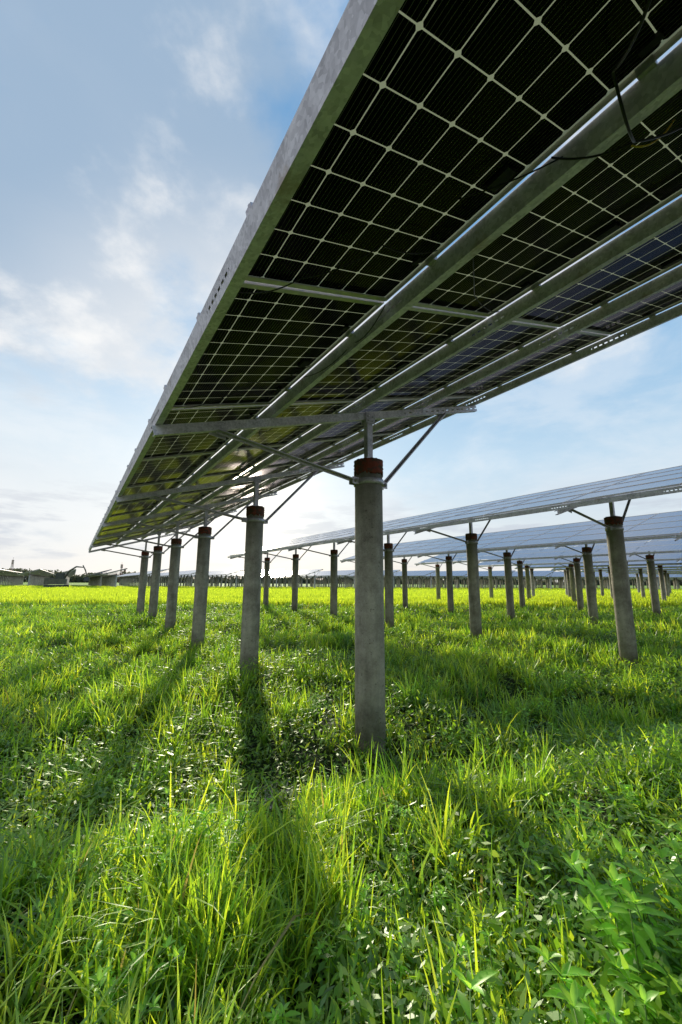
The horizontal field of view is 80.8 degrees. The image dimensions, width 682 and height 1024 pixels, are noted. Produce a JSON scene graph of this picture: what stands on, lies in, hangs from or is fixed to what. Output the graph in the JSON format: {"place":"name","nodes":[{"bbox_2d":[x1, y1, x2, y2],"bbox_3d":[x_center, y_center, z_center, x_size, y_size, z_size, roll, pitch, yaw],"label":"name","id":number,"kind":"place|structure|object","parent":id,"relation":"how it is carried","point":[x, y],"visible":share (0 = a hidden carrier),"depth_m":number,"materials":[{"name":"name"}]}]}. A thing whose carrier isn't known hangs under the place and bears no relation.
{"place":"outdoors","nodes":[
{"label":"outdoors","id":0,"kind":"place"},
{"bbox_2d":[0,581,681,1023],"bbox_3d":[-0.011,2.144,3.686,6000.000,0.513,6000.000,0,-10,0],"label":"ground","id":1,"kind":"structure","parent":0,"point":[512,689],"depth_m":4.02,"materials":[{"name":"green plant"}]},
{"bbox_2d":[0,569,25,585],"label":"solar array","id":2,"kind":"object","parent":1,"relation":"on","point":[16,579],"visible":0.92,"depth_m":123.34,"materials":[{"name":"glass"}]},
{"bbox_2d":[0,804,59,855],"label":"weed plant","id":3,"kind":"object","parent":1,"relation":"on","point":[45,815],"visible":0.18,"depth_m":2.33,"materials":[{"name":"green plant"}]},
{"bbox_2d":[17,569,53,585],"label":"solar array","id":4,"kind":"object","parent":1,"relation":"on","point":[36,577],"visible":0.94,"depth_m":103.99,"materials":[{"name":"glass"}]},
{"bbox_2d":[31,742,94,784],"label":"weed plant","id":5,"kind":"object","parent":1,"relation":"on","point":[62,773],"visible":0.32,"depth_m":3.26,"materials":[{"name":"green plant"}]},
{"bbox_2d":[54,569,75,584],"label":"solar array","id":6,"kind":"object","parent":1,"relation":"on","point":[71,573],"visible":0.55,"depth_m":104.44,"materials":[{"name":"glass"}]},
{"bbox_2d":[43,565,89,587],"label":"excavator","id":7,"kind":"object","parent":1,"relation":"on","point":[59,578],"visible":0.92,"depth_m":74.10,"materials":[{"name":"metal"}]},
{"bbox_2d":[63,675,81,686],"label":"weed plant","id":8,"kind":"object","parent":1,"relation":"on","point":[74,681],"visible":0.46,"depth_m":5.93,"materials":[{"name":"green plant"}]},
{"bbox_2d":[31,845,135,914],"bbox_3d":[-1.084,1.562,1.696,0.393,0.237,0.343,9,-13,-40],"label":"weed plant","id":9,"kind":"object","parent":1,"relation":"on","point":[34,864],"visible":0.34,"depth_m":1.69,"materials":[{"name":"green plant"}]},
{"bbox_2d":[62,802,111,856],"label":"weed plant","id":10,"kind":"object","parent":1,"relation":"on","point":[89,823],"visible":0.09,"depth_m":2.44,"materials":[{"name":"green plant"}]},
{"bbox_2d":[67,700,108,731],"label":"weed plant","id":11,"kind":"object","parent":1,"relation":"on","point":[83,727],"visible":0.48,"depth_m":4.30,"materials":[{"name":"green plant"}]},
{"bbox_2d":[86,675,107,691],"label":"weed plant","id":12,"kind":"object","parent":1,"relation":"on","point":[98,684],"visible":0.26,"depth_m":5.31,"materials":[{"name":"green plant"}]},
{"bbox_2d":[84,569,111,585],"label":"solar array","id":13,"kind":"object","parent":1,"relation":"on","point":[95,580],"visible":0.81,"depth_m":101.47,"materials":[{"name":"glass"}]},
{"bbox_2d":[92,651,111,666],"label":"weed plant","id":14,"kind":"object","parent":1,"relation":"on","point":[103,659],"visible":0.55,"depth_m":7.25,"materials":[{"name":"green plant"}]},
{"bbox_2d":[84,732,126,763],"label":"weed plant","id":15,"kind":"object","parent":1,"relation":"on","point":[91,744],"visible":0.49,"depth_m":3.63,"materials":[{"name":"green plant"}]},
{"bbox_2d":[91,568,126,586],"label":"solar array","id":16,"kind":"object","parent":1,"relation":"on","point":[109,579],"visible":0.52,"depth_m":90.33,"materials":[{"name":"glass"}]},
{"bbox_2d":[107,762,144,814],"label":"weed plant","id":17,"kind":"object","parent":1,"relation":"on","point":[124,795],"visible":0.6,"depth_m":2.69,"materials":[{"name":"green plant"}]},
{"bbox_2d":[76,915,187,1023],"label":"weed plant","id":18,"kind":"object","parent":1,"relation":"on","point":[152,1006],"visible":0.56,"depth_m":1.19,"materials":[{"name":"green plant"}]},
{"bbox_2d":[82,884,181,1018],"bbox_3d":[-0.687,1.480,1.318,0.284,0.278,0.381,7,-12,-34],"label":"weed plant","id":19,"kind":"object","parent":1,"relation":"on","point":[97,946],"visible":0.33,"depth_m":1.30,"materials":[{"name":"green plant"}]},
{"bbox_2d":[117,569,168,586],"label":"solar array","id":20,"kind":"object","parent":1,"relation":"on","point":[123,581],"visible":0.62,"depth_m":116.33,"materials":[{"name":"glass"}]},
{"bbox_2d":[135,570,195,586],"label":"solar array","id":21,"kind":"object","parent":1,"relation":"on","point":[181,573],"visible":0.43,"depth_m":94.08,"materials":[{"name":"glass"}]},
{"bbox_2d":[152,684,181,709],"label":"weed plant","id":22,"kind":"object","parent":1,"relation":"on","point":[167,696],"visible":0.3,"depth_m":4.81,"materials":[{"name":"green plant"}]},
{"bbox_2d":[140,786,218,878],"bbox_3d":[-0.715,1.499,1.788,0.314,0.335,0.462,2,-10,-7],"label":"weed plant","id":23,"kind":"object","parent":1,"relation":"on","point":[191,826],"visible":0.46,"depth_m":1.78,"materials":[{"name":"green plant"}]},
{"bbox_2d":[169,707,200,735],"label":"weed plant","id":24,"kind":"object","parent":1,"relation":"on","point":[182,722],"visible":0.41,"depth_m":4.13,"materials":[{"name":"green plant"}]},
{"bbox_2d":[160,569,243,586],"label":"solar array","id":25,"kind":"object","parent":1,"relation":"on","point":[226,573],"visible":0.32,"depth_m":88.28,"materials":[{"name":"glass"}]},
{"bbox_2d":[197,787,259,889],"bbox_3d":[-0.484,1.500,1.760,0.308,0.326,0.397,5,-11,-25],"label":"weed plant","id":26,"kind":"object","parent":1,"relation":"on","point":[232,832],"visible":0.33,"depth_m":1.83,"materials":[{"name":"green plant"}]},
{"bbox_2d":[179,569,284,587],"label":"solar array","id":27,"kind":"object","parent":1,"relation":"on","point":[241,573],"visible":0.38,"depth_m":97.61,"materials":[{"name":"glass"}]},
{"bbox_2d":[226,797,269,836],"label":"weed plant","id":28,"kind":"object","parent":1,"relation":"on","point":[255,812],"visible":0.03,"depth_m":2.33,"materials":[{"name":"green plant"}]},
{"bbox_2d":[209,569,322,587],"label":"solar array","id":29,"kind":"object","parent":1,"relation":"on","point":[289,573],"visible":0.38,"depth_m":87.67,"materials":[{"name":"glass"}]},
{"bbox_2d":[182,992,355,1023],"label":"weed plant","id":30,"kind":"object","parent":1,"relation":"on","point":[271,1016],"visible":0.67,"depth_m":1.10,"materials":[{"name":"green plant"}]},
{"bbox_2d":[226,781,339,808],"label":"grass","id":31,"kind":"structure","parent":1,"relation":"on","point":[278,789],"depth_m":3.27,"materials":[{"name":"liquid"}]},
{"bbox_2d":[223,570,354,587],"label":"solar array","id":32,"kind":"object","parent":1,"relation":"on","point":[343,573],"visible":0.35,"depth_m":92.13,"materials":[{"name":"glass"}]},
{"bbox_2d":[298,687,324,717],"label":"weed plant","id":33,"kind":"object","parent":1,"relation":"on","point":[312,708],"visible":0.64,"depth_m":4.85,"materials":[{"name":"green plant"}]},
{"bbox_2d":[271,570,399,588],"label":"solar array","id":34,"kind":"object","parent":1,"relation":"on","point":[351,574],"visible":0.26,"depth_m":97.48,"materials":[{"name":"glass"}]},
{"bbox_2d":[316,763,364,790],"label":"weed plant","id":35,"kind":"object","parent":1,"relation":"on","point":[334,765],"visible":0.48,"depth_m":3.30,"materials":[{"name":"green plant"}]},
{"bbox_2d":[0,601,681,1023],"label":"ground cover","id":36,"kind":"object","parent":1,"relation":"on","point":[670,983],"visible":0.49,"depth_m":2.40,"materials":[{"name":"green plant"}]},
{"bbox_2d":[0,585,681,608],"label":"rice crop","id":37,"kind":"object","parent":1,"relation":"on","point":[278,596],"visible":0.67,"depth_m":33.24,"materials":[{"name":"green plant"}]},
{"bbox_2d":[1,568,681,585],"bbox_3d":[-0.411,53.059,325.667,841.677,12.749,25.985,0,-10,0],"label":"tree belt","id":38,"kind":"object","parent":1,"relation":"on","point":[76,579],"visible":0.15,"depth_m":317.32,"materials":[{"name":"green plant"}]},
{"bbox_2d":[310,873,376,1015],"bbox_3d":[0.080,1.495,1.327,0.257,0.251,0.388,-8,-13,38],"label":"weed plant","id":39,"kind":"object","parent":1,"relation":"on","point":[366,911],"visible":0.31,"depth_m":1.42,"materials":[{"name":"green plant"}]},
{"bbox_2d":[271,570,435,588],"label":"solar array","id":40,"kind":"object","parent":1,"relation":"on","point":[416,573],"visible":0.34,"depth_m":87.70,"materials":[{"name":"glass"}]},
{"bbox_2d":[352,774,400,827],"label":"weed plant","id":41,"kind":"object","parent":1,"relation":"on","point":[373,797],"visible":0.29,"depth_m":2.47,"materials":[{"name":"green plant"}]},
{"bbox_2d":[302,571,466,588],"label":"solar array","id":42,"kind":"object","parent":1,"relation":"on","point":[455,573],"visible":0.29,"depth_m":90.40,"materials":[{"name":"glass"}]},
{"bbox_2d":[88,0,681,760],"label":"solar array","id":43,"kind":"object","parent":1,"relation":"on","point":[420,136],"visible":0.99,"depth_m":2.08,"materials":[{"name":"glass"}]},
{"bbox_2d":[337,921,471,1023],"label":"weed plant","id":44,"kind":"object","parent":1,"relation":"on","point":[397,968],"visible":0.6,"depth_m":1.24,"materials":[{"name":"green plant"}]},
{"bbox_2d":[308,570,515,588],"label":"solar array","id":45,"kind":"object","parent":1,"relation":"on","point":[482,574],"visible":0.29,"depth_m":86.75,"materials":[{"name":"glass"}]},
{"bbox_2d":[371,829,462,925],"bbox_3d":[0.345,1.574,1.670,0.360,0.270,0.393,-4,-11,21],"label":"weed plant","id":46,"kind":"object","parent":1,"relation":"on","point":[412,892],"visible":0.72,"depth_m":1.62,"materials":[{"name":"green plant"}]},
{"bbox_2d":[398,723,435,751],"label":"weed plant","id":47,"kind":"object","parent":1,"relation":"on","point":[407,745],"visible":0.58,"depth_m":3.98,"materials":[{"name":"green plant"}]},
{"bbox_2d":[389,786,456,838],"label":"weed plant","id":48,"kind":"object","parent":1,"relation":"on","point":[404,811],"visible":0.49,"depth_m":2.16,"materials":[{"name":"green plant"}]},
{"bbox_2d":[418,675,449,699],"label":"weed plant","id":49,"kind":"object","parent":1,"relation":"on","point":[435,686],"visible":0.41,"depth_m":5.52,"materials":[{"name":"green plant"}]},
{"bbox_2d":[346,571,554,588],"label":"solar array","id":50,"kind":"object","parent":1,"relation":"on","point":[536,573],"visible":0.16,"depth_m":84.40,"materials":[{"name":"glass"}]},
{"bbox_2d":[228,465,681,669],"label":"solar array","id":51,"kind":"object","parent":1,"relation":"on","point":[594,493],"visible":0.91,"depth_m":9.13,"materials":[{"name":"glass"}]},
{"bbox_2d":[432,758,491,799],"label":"weed plant","id":52,"kind":"object","parent":1,"relation":"on","point":[457,771],"visible":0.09,"depth_m":2.98,"materials":[{"name":"green plant"}]},
{"bbox_2d":[437,715,487,757],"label":"weed plant","id":53,"kind":"object","parent":1,"relation":"on","point":[458,747],"visible":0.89,"depth_m":3.82,"materials":[{"name":"green plant"}]},
{"bbox_2d":[352,572,574,588],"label":"solar array","id":54,"kind":"object","parent":1,"relation":"on","point":[557,574],"visible":0.2,"depth_m":89.97,"materials":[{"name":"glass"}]},
{"bbox_2d":[450,969,497,1023],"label":"weed plant","id":55,"kind":"object","parent":1,"relation":"on","point":[480,977],"visible":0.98,"depth_m":0.96,"materials":[{"name":"green plant"}]},
{"bbox_2d":[432,928,569,1023],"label":"weed plant","id":56,"kind":"object","parent":1,"relation":"on","point":[490,988],"visible":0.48,"depth_m":1.22,"materials":[{"name":"green plant"}]},
{"bbox_2d":[395,571,608,588],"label":"solar array","id":57,"kind":"object","parent":1,"relation":"on","point":[605,574],"visible":0.23,"depth_m":92.68,"materials":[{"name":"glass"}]},
{"bbox_2d":[340,511,681,625],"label":"solar array","id":58,"kind":"object","parent":1,"relation":"on","point":[666,525],"visible":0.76,"depth_m":15.69,"materials":[{"name":"glass"}]},
{"bbox_2d":[493,707,530,731],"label":"weed plant","id":59,"kind":"object","parent":1,"relation":"on","point":[520,718],"visible":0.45,"depth_m":4.38,"materials":[{"name":"green plant"}]},
{"bbox_2d":[400,574,659,589],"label":"solar array","id":60,"kind":"object","parent":1,"relation":"on","point":[633,575],"visible":0.24,"depth_m":91.64,"materials":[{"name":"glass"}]},
{"bbox_2d":[521,670,547,693],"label":"weed plant","id":61,"kind":"object","parent":1,"relation":"on","point":[529,684],"visible":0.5,"depth_m":6.05,"materials":[{"name":"green plant"}]},
{"bbox_2d":[521,688,555,723],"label":"weed plant","id":62,"kind":"object","parent":1,"relation":"on","point":[537,717],"visible":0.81,"depth_m":4.86,"materials":[{"name":"green plant"}]},
{"bbox_2d":[530,669,550,685],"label":"weed plant","id":63,"kind":"object","parent":1,"relation":"on","point":[540,676],"visible":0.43,"depth_m":6.38,"materials":[{"name":"green plant"}]},
{"bbox_2d":[415,534,681,616],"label":"solar array","id":64,"kind":"object","parent":1,"relation":"on","point":[630,546],"visible":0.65,"depth_m":21.06,"materials":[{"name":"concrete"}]},
{"bbox_2d":[415,574,681,589],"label":"solar array","id":65,"kind":"object","parent":1,"relation":"on","point":[675,576],"visible":0.2,"depth_m":107.44,"materials":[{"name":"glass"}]},
{"bbox_2d":[435,578,675,588],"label":"solar array","id":66,"kind":"object","parent":1,"relation":"on","point":[552,578],"visible":0.16,"depth_m":113.25,"materials":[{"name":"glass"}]},
{"bbox_2d":[539,691,574,714],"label":"weed plant","id":67,"kind":"object","parent":1,"relation":"on","point":[557,704],"visible":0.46,"depth_m":5.24,"materials":[{"name":"green plant"}]},
{"bbox_2d":[514,839,603,948],"bbox_3d":[0.810,1.447,1.510,0.286,0.381,0.487,0,-10,0],"label":"weed plant","id":68,"kind":"object","parent":1,"relation":"on","point":[583,890],"visible":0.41,"depth_m":1.44,"materials":[{"name":"green plant"}]},
{"bbox_2d":[547,721,579,753],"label":"weed plant","id":69,"kind":"object","parent":1,"relation":"on","point":[560,736],"visible":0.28,"depth_m":4.00,"materials":[{"name":"green plant"}]},
{"bbox_2d":[455,578,679,588],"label":"solar array","id":70,"kind":"object","parent":1,"relation":"on","point":[559,582],"visible":0.16,"depth_m":115.32,"materials":[{"name":"glass"}]},
{"bbox_2d":[558,672,578,697],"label":"weed plant","id":71,"kind":"object","parent":1,"relation":"on","point":[566,684],"visible":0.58,"depth_m":5.83,"materials":[{"name":"green plant"}]},
{"bbox_2d":[557,980,589,1023],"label":"weed plant","id":72,"kind":"object","parent":1,"relation":"on","point":[577,1014],"visible":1,"depth_m":0.93,"materials":[{"name":"green plant"}]},
{"bbox_2d":[532,788,615,872],"bbox_3d":[1.094,1.533,1.875,0.421,0.352,0.351,10,-14,-44],"label":"weed plant","id":73,"kind":"object","parent":1,"relation":"on","point":[594,835],"visible":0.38,"depth_m":1.93,"materials":[{"name":"green plant"}]},
{"bbox_2d":[566,650,584,664],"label":"weed plant","id":74,"kind":"object","parent":1,"relation":"on","point":[577,656],"visible":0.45,"depth_m":7.66,"materials":[{"name":"green plant"}]},
{"bbox_2d":[478,544,681,601],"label":"solar array","id":75,"kind":"object","parent":1,"relation":"on","point":[604,559],"visible":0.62,"depth_m":27.80,"materials":[{"name":"concrete"}]},
{"bbox_2d":[567,696,593,722],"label":"weed plant","id":76,"kind":"object","parent":1,"relation":"on","point":[585,710],"visible":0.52,"depth_m":4.75,"materials":[{"name":"green plant"}]},
{"bbox_2d":[480,578,681,588],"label":"solar array","id":77,"kind":"object","parent":1,"relation":"on","point":[632,582],"visible":0.07,"depth_m":110.92,"materials":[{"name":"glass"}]},
{"bbox_2d":[579,677,603,696],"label":"weed plant","id":78,"kind":"object","parent":1,"relation":"on","point":[593,688],"visible":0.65,"depth_m":5.80,"materials":[{"name":"green plant"}]},
{"bbox_2d":[515,553,681,600],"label":"solar array","id":79,"kind":"object","parent":1,"relation":"on","point":[659,564],"visible":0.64,"depth_m":30.93,"materials":[{"name":"glass"}]},
{"bbox_2d":[542,961,659,1023],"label":"weed plant","id":80,"kind":"object","parent":1,"relation":"on","point":[615,1006],"visible":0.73,"depth_m":0.99,"materials":[{"name":"green plant"}]},
{"bbox_2d":[527,878,681,1023],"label":"weed plant","id":81,"kind":"object","parent":1,"relation":"on","point":[642,937],"visible":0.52,"depth_m":1.11,"materials":[{"name":"green plant"}]},
{"bbox_2d":[595,665,618,676],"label":"weed plant","id":82,"kind":"object","parent":1,"relation":"on","point":[605,672],"visible":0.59,"depth_m":7.07,"materials":[{"name":"green plant"}]},
{"bbox_2d":[538,579,679,587],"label":"solar array","id":83,"kind":"object","parent":1,"relation":"on","point":[597,579],"visible":0.09,"depth_m":144.80,"materials":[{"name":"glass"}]},
{"bbox_2d":[595,725,627,745],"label":"weed plant","id":84,"kind":"object","parent":1,"relation":"on","point":[617,734],"visible":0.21,"depth_m":3.79,"materials":[{"name":"green plant"}]},
{"bbox_2d":[586,729,640,766],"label":"weed plant","id":85,"kind":"object","parent":1,"relation":"on","point":[605,743],"visible":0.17,"depth_m":3.42,"materials":[{"name":"green plant"}]},
{"bbox_2d":[551,565,681,597],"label":"solar array","id":86,"kind":"object","parent":1,"relation":"on","point":[639,568],"visible":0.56,"depth_m":35.84,"materials":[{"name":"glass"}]},
{"bbox_2d":[556,579,681,588],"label":"solar array","id":87,"kind":"object","parent":1,"relation":"on","point":[631,579],"visible":0.17,"depth_m":130.78,"materials":[{"name":"glass"}]},
{"bbox_2d":[597,779,642,828],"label":"weed plant","id":88,"kind":"object","parent":1,"relation":"on","point":[605,788],"visible":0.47,"depth_m":2.27,"materials":[{"name":"green plant"}]},
{"bbox_2d":[559,835,681,986],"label":"weed plant","id":89,"kind":"object","parent":1,"relation":"on","point":[573,862],"visible":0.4,"depth_m":1.22,"materials":[{"name":"green plant"}]},
{"bbox_2d":[574,850,681,1023],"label":"weed plant","id":90,"kind":"object","parent":1,"relation":"on","point":[648,889],"visible":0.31,"depth_m":1.16,"materials":[{"name":"green plant"}]},
{"bbox_2d":[581,568,681,596],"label":"solar array","id":91,"kind":"object","parent":1,"relation":"on","point":[666,581],"visible":0.25,"depth_m":39.54,"materials":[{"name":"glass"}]},
{"bbox_2d":[606,570,681,589],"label":"solar array","id":92,"kind":"object","parent":1,"relation":"on","point":[677,571],"visible":0.09,"depth_m":44.39,"materials":[{"name":"glass"}]},
{"bbox_2d":[618,770,681,830],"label":"weed plant","id":93,"kind":"object","parent":1,"relation":"on","point":[628,795],"visible":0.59,"depth_m":2.26,"materials":[{"name":"green plant"}]},
{"bbox_2d":[620,816,681,919],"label":"weed plant","id":94,"kind":"object","parent":1,"relation":"on","point":[670,839],"visible":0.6,"depth_m":1.53,"materials":[{"name":"green plant"}]},
{"bbox_2d":[629,572,680,593],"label":"solar array","id":95,"kind":"object","parent":1,"relation":"on","point":[637,580],"visible":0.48,"depth_m":51.10,"materials":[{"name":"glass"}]},
{"bbox_2d":[629,849,681,922],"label":"weed plant","id":96,"kind":"object","parent":1,"relation":"on","point":[658,891],"visible":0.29,"depth_m":1.59,"materials":[{"name":"green plant"}]},
{"bbox_2d":[648,844,681,895],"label":"weed plant","id":97,"kind":"object","parent":1,"relation":"on","point":[662,853],"visible":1,"depth_m":1.26,"materials":[{"name":"green plant"}]},
{"bbox_2d":[652,723,681,768],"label":"weed plant","id":98,"kind":"object","parent":1,"relation":"on","point":[666,734],"visible":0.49,"depth_m":2.77,"materials":[{"name":"green plant"}]},
{"bbox_2d":[659,827,681,935],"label":"weed plant","id":99,"kind":"object","parent":1,"relation":"on","point":[674,845],"visible":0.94,"depth_m":1.14,"materials":[{"name":"green plant"}]},
{"bbox_2d":[0,0,681,581],"label":"sky","id":100,"kind":"structure","parent":0,"point":[138,138],"materials":[{"name":"blue"}]}
]}

